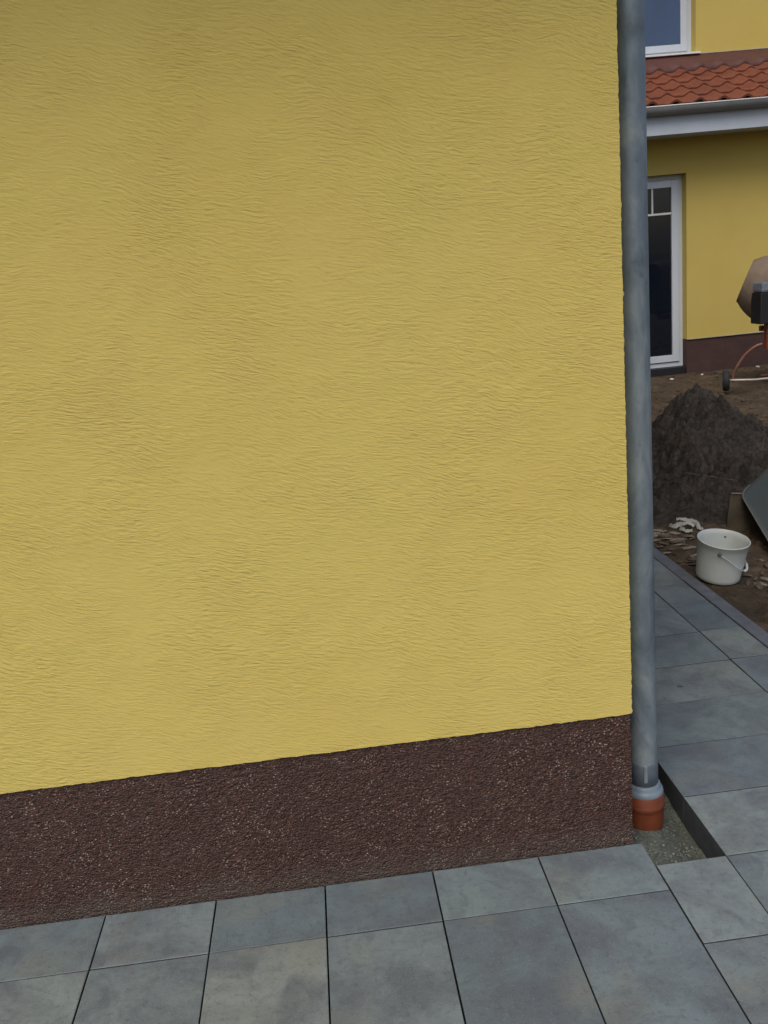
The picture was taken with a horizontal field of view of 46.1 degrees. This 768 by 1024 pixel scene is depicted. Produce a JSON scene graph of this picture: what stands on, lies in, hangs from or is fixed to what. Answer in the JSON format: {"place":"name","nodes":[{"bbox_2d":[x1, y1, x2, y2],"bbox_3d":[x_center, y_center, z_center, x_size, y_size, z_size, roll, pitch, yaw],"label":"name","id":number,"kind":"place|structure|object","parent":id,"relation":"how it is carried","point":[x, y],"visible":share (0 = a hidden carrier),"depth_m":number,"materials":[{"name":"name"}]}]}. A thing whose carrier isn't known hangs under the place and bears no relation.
{"place":"outdoors","nodes":[
{"label":"outdoors","id":0,"kind":"place"},
{"bbox_2d":[0,558,767,1023],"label":"paving","id":1,"kind":"structure","parent":0,"point":[626,934],"depth_m":2.29,"materials":[{"name":"grey stone"}]},
{"bbox_2d":[669,540,682,542],"bbox_3d":[1.625,0.163,5.015,0.074,0.019,0.045,-5,10,-11],"label":"bark chip","id":2,"kind":"object","parent":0,"point":[676,541],"visible":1,"depth_m":5.00,"materials":[{"name":"brown wood"}]},
{"bbox_2d":[633,365,767,867],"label":"ground","id":3,"kind":"structure","parent":0,"point":[745,600],"depth_m":4.90,"materials":[{"name":"brown soil"}]},
{"bbox_2d":[0,0,657,929],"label":"yellow house","id":4,"kind":"structure","parent":3,"relation":"on","point":[326,520],"depth_m":2.20,"materials":[{"name":"paint"}]},
{"bbox_2d":[631,779,664,830],"bbox_3d":[0.779,0.889,2.702,0.120,0.192,0.120,-6,15,-3],"label":"drain socket","id":5,"kind":"object","parent":3,"relation":"in","point":[648,804],"visible":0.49,"depth_m":2.65,"materials":[{"name":"orange plastic"}]},
{"bbox_2d":[658,534,671,536],"bbox_3d":[1.605,0.135,5.150,0.075,0.019,0.046,2,15,12],"label":"bark chip","id":6,"kind":"object","parent":3,"relation":"on","point":[664,535],"visible":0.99,"depth_m":5.14,"materials":[{"name":"brown wood"}]},
{"bbox_2d":[633,804,701,863],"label":"gravel","id":7,"kind":"structure","parent":3,"relation":"on","point":[673,853],"depth_m":2.60,"materials":[{"name":"gravel"}]},
{"bbox_2d":[669,517,703,531],"bbox_3d":[1.759,0.079,5.252,0.164,0.057,0.188,-6,15,-3],"label":"plastic film","id":8,"kind":"object","parent":3,"relation":"on","point":[688,521],"visible":1,"depth_m":5.25,"materials":[{"name":"white plastic"}]},
{"bbox_2d":[682,545,696,549],"bbox_3d":[1.659,0.193,4.904,0.074,0.017,0.029,-8,25,4],"label":"bark chip","id":9,"kind":"object","parent":3,"relation":"on","point":[688,547],"visible":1,"depth_m":4.90,"materials":[{"name":"brown wood"}]},
{"bbox_2d":[645,0,767,376],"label":"yellow neighbour house","id":10,"kind":"structure","parent":3,"relation":"on","point":[707,113],"depth_m":11.13,"materials":[{"name":"yellow plaster"},{"name":"red clay tile"},{"name":"white plastic"}]},
{"bbox_2d":[647,174,684,376],"bbox_3d":[2.947,-2.861,11.222,1.585,2.409,0.190,-6,15,-3],"label":"patio door","id":11,"kind":"structure","parent":10,"relation":"in","point":[664,192],"depth_m":11.26,"materials":[{"name":"white plastic"}]},
{"bbox_2d":[645,0,700,57],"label":"window","id":12,"kind":"structure","parent":10,"relation":"in","point":[667,22],"depth_m":11.57,"materials":[{"name":"white plastic"}]},
{"bbox_2d":[651,384,767,525],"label":"dirt mound","id":13,"kind":"object","parent":3,"relation":"on","point":[702,432],"visible":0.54,"depth_m":6.22,"materials":[{"name":"soil"}]},
{"bbox_2d":[685,472,737,481],"bbox_3d":[2.084,-0.222,5.756,0.016,0.012,0.380,-15,18,-32],"label":"lath","id":14,"kind":"object","parent":13,"relation":"on","point":[712,477],"visible":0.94,"depth_m":5.74,"materials":[{"name":"brown wood"}]},
{"bbox_2d":[653,366,767,619],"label":"soil crumbs","id":15,"kind":"object","parent":3,"relation":"on","point":[760,543],"visible":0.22,"depth_m":9.27,"materials":[{"name":"brown soil"}]},
{"bbox_2d":[654,547,767,647],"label":"kerb","id":16,"kind":"structure","parent":3,"relation":"on","point":[748,625],"depth_m":4.21,"materials":[{"name":"concrete"}]},
{"bbox_2d":[696,529,750,584],"bbox_3d":[1.669,0.227,4.457,0.259,0.206,0.259,-1,23,-5],"label":"bucket","id":17,"kind":"object","parent":3,"relation":"on","point":[721,555],"visible":1,"depth_m":4.40,"materials":[{"name":"white plastic"}]},
{"bbox_2d":[726,493,759,530],"bbox_3d":[2.101,0.019,5.296,0.195,0.273,0.069,-3,15,11],"label":"wooden board","id":18,"kind":"object","parent":3,"relation":"on","point":[739,516],"visible":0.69,"depth_m":5.28,"materials":[{"name":"brown wood"}]},
{"bbox_2d":[722,255,767,390],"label":"concrete mixer","id":19,"kind":"object","parent":3,"relation":"on","point":[752,300],"visible":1,"depth_m":9.67,"materials":[{"name":"grey metal"}]},
{"bbox_2d":[741,572,752,576],"bbox_3d":[1.819,0.314,4.535,0.064,0.016,0.039,7,21,19],"label":"bark chip","id":20,"kind":"object","parent":3,"relation":"on","point":[746,574],"visible":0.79,"depth_m":4.52,"materials":[{"name":"brown wood"}]},
{"bbox_2d":[742,468,767,540],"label":"metal sheet","id":21,"kind":"object","parent":3,"relation":"on","point":[755,495],"visible":1,"depth_m":5.19,"materials":[{"name":"grey metal"}]},
{"bbox_2d":[754,584,763,589],"bbox_3d":[1.822,0.362,4.380,0.031,0.016,0.047,-22,29,-19],"label":"bark chip","id":22,"kind":"object","parent":3,"relation":"on","point":[759,586],"visible":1,"depth_m":4.38,"materials":[{"name":"brown wood"}]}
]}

